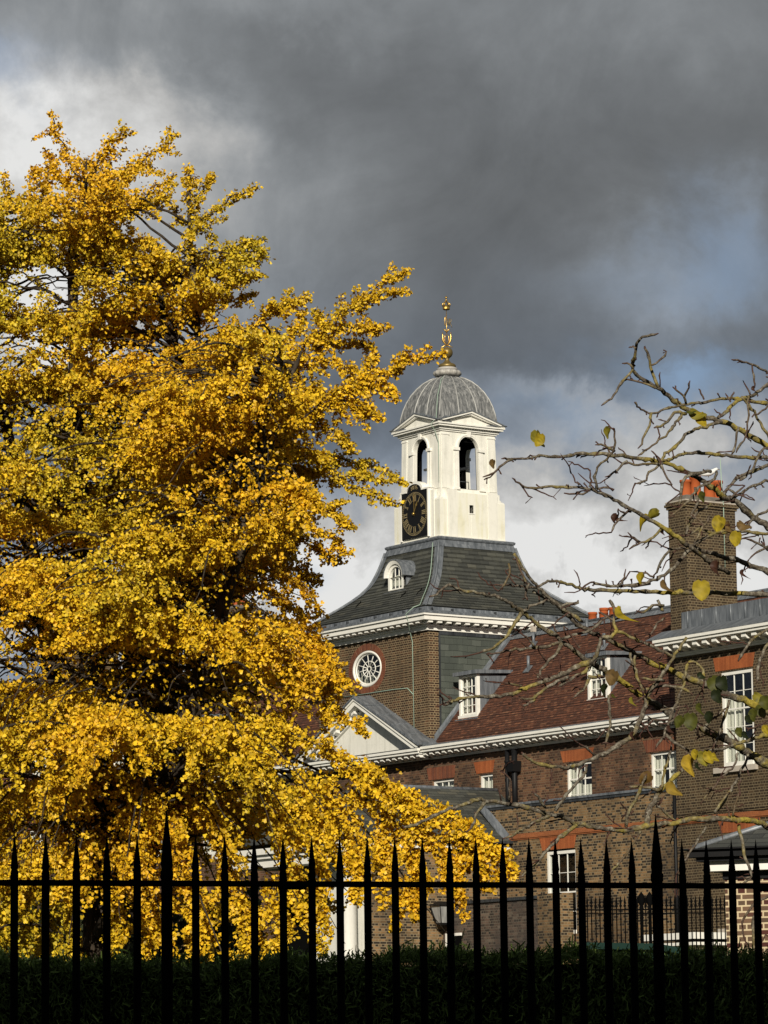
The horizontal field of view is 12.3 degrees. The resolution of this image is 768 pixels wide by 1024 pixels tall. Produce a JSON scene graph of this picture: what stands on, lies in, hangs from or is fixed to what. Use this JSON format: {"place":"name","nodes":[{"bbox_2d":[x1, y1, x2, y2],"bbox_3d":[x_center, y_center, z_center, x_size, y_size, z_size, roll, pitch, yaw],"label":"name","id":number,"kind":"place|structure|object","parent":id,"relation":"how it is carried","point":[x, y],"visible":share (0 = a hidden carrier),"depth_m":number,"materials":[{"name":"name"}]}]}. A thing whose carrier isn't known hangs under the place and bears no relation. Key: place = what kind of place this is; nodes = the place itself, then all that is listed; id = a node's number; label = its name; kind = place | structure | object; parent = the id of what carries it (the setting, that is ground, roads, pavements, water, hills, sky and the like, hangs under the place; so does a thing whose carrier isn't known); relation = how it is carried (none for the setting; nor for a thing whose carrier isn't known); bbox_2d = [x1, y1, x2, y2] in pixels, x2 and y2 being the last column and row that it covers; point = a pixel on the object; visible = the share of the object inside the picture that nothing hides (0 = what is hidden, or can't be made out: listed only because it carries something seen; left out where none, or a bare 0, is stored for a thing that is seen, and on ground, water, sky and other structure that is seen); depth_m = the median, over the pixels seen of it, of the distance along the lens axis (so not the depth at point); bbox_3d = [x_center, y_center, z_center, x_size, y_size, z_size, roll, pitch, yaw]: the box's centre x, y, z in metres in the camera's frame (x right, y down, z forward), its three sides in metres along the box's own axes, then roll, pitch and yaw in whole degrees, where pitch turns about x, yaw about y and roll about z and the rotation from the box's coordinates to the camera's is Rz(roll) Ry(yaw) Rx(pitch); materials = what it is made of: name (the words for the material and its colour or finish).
{"place":"outdoors","nodes":[
{"label":"outdoors","id":0,"kind":"place"},
{"bbox_2d":[0,0,767,717],"label":"sky","id":1,"kind":"structure","parent":0,"point":[579,181],"materials":[{"name":"grey"}]},
{"bbox_2d":[587,942,704,960],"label":"green shed","id":2,"kind":"structure","parent":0,"point":[615,946],"depth_m":41.53,"materials":[{"name":"paint"}]},
{"label":"ground","id":3,"kind":"structure","parent":0,"visible":0},
{"bbox_2d":[1,858,82,966],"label":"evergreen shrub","id":4,"kind":"object","parent":3,"relation":"on","point":[40,921],"visible":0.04,"depth_m":63.25,"materials":[{"name":"green plant"}]},
{"bbox_2d":[58,877,205,967],"bbox_3d":[-4.415,8.941,63.386,3.442,5.410,3.107,-1,-9,0],"label":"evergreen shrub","id":5,"kind":"object","parent":3,"relation":"on","point":[158,954],"visible":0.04,"depth_m":63.10,"materials":[{"name":"green plant"}]},
{"bbox_2d":[173,875,296,966],"bbox_3d":[-2.891,9.167,63.354,2.958,5.302,2.423,-1,-9,0],"label":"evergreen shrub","id":6,"kind":"object","parent":3,"relation":"on","point":[231,930],"visible":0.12,"depth_m":63.29,"materials":[{"name":"green plant"}]},
{"bbox_2d":[0,109,521,964],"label":"ginkgo tree","id":7,"kind":"object","parent":3,"relation":"on","point":[194,503],"visible":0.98,"depth_m":43.55,"materials":[{"name":"yellow plant"}]},
{"bbox_2d":[212,784,512,965],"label":"entrance portico","id":8,"kind":"structure","parent":3,"relation":"on","point":[354,920],"depth_m":104.00,"materials":[{"name":"brick"}]},
{"bbox_2d":[287,873,308,954],"bbox_3d":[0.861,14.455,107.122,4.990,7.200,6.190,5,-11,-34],"label":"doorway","id":9,"kind":"structure","parent":8,"relation":"in","point":[302,942],"depth_m":107.94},
{"bbox_2d":[0,808,767,1023],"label":"iron fence","id":10,"kind":"object","parent":3,"relation":"on","point":[166,883],"visible":1,"depth_m":13.91,"materials":[{"name":"black metal"}]},
{"bbox_2d":[0,930,767,1023],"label":"clipped hedge","id":11,"kind":"object","parent":3,"relation":"on","point":[60,992],"visible":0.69,"depth_m":16.50,"materials":[{"name":"green plant"}]},
{"bbox_2d":[1,588,767,958],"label":"palace range","id":12,"kind":"structure","parent":3,"relation":"on","point":[471,740],"depth_m":108.92,"materials":[{"name":"brick"}]},
{"bbox_2d":[30,831,42,853],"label":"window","id":13,"kind":"structure","parent":12,"relation":"in","point":[40,836],"depth_m":132.84,"materials":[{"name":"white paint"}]},
{"bbox_2d":[203,837,215,853],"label":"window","id":14,"kind":"structure","parent":12,"relation":"in","point":[210,851],"depth_m":122.34,"materials":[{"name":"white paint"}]},
{"bbox_2d":[434,778,453,786],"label":"window","id":15,"kind":"structure","parent":12,"relation":"in","point":[446,782],"depth_m":111.12,"materials":[{"name":"white paint"}]},
{"bbox_2d":[481,774,492,787],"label":"window","id":16,"kind":"structure","parent":12,"relation":"in","point":[487,779],"depth_m":109.32,"materials":[{"name":"white paint"}]},
{"bbox_2d":[567,762,591,796],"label":"window","id":17,"kind":"structure","parent":12,"relation":"in","point":[584,787],"depth_m":105.67,"materials":[{"name":"white paint"}]},
{"bbox_2d":[651,750,676,786],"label":"window","id":18,"kind":"structure","parent":12,"relation":"in","point":[659,759],"depth_m":102.42,"materials":[{"name":"white paint"}]},
{"bbox_2d":[306,296,587,773],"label":"clock tower","id":19,"kind":"structure","parent":3,"relation":"on","point":[398,636],"depth_m":115.69,"materials":[{"name":"brick"}]},
{"bbox_2d":[353,650,381,686],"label":"oval window","id":20,"kind":"structure","parent":19,"relation":"in","point":[370,667],"depth_m":115.47,"materials":[{"name":"white paint"}]},
{"bbox_2d":[443,893,573,964],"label":"garden wall","id":21,"kind":"structure","parent":3,"relation":"on","point":[516,917],"depth_m":100.91,"materials":[{"name":"brick"}]},
{"bbox_2d":[429,901,446,925],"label":"wall lantern","id":22,"kind":"object","parent":21,"relation":"attached to","point":[439,910],"depth_m":103.27,"materials":[{"name":"white glass"}]},
{"bbox_2d":[485,785,678,960],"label":"brick extension","id":23,"kind":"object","parent":3,"relation":"on","point":[541,835],"visible":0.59,"depth_m":101.97,"materials":[{"name":"brown brick"}]},
{"bbox_2d":[547,850,576,933],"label":"window","id":24,"kind":"structure","parent":23,"relation":"in","point":[566,858],"depth_m":103.86,"materials":[{"name":"white paint"}]},
{"bbox_2d":[403,333,767,950],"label":"bare tree","id":25,"kind":"object","parent":3,"relation":"on","point":[717,686],"visible":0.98,"depth_m":21.22,"materials":[{"name":"brown plant"}]},
{"bbox_2d":[573,891,725,962],"bbox_3d":[4.654,8.797,61.528,2.701,4.420,0.143,0,-9,-7],"label":"courtyard railing","id":26,"kind":"object","parent":3,"relation":"on","point":[641,899],"visible":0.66,"depth_m":61.78,"materials":[{"name":"black metal"}]},
{"bbox_2d":[644,932,726,947],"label":"white canopy","id":27,"kind":"object","parent":3,"relation":"on","point":[694,938],"visible":0.21,"depth_m":94.12,"materials":[{"name":"paint"}]},
{"bbox_2d":[646,458,767,952],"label":"brick block","id":28,"kind":"structure","parent":3,"relation":"on","point":[706,624],"depth_m":98.32,"materials":[{"name":"brown brick"}]},
{"bbox_2d":[700,468,719,477],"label":"gull","id":29,"kind":"object","parent":28,"relation":"on","point":[712,473],"visible":0.54,"depth_m":101.04,"materials":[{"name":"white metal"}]},
{"bbox_2d":[713,668,757,773],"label":"window","id":30,"kind":"structure","parent":28,"relation":"in","point":[740,682],"depth_m":97.66,"materials":[{"name":"white paint"}]},
{"bbox_2d":[679,821,767,959],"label":"brick lodge","id":31,"kind":"structure","parent":3,"relation":"on","point":[718,848],"depth_m":44.62,"materials":[{"name":"brown brick"}]}
]}

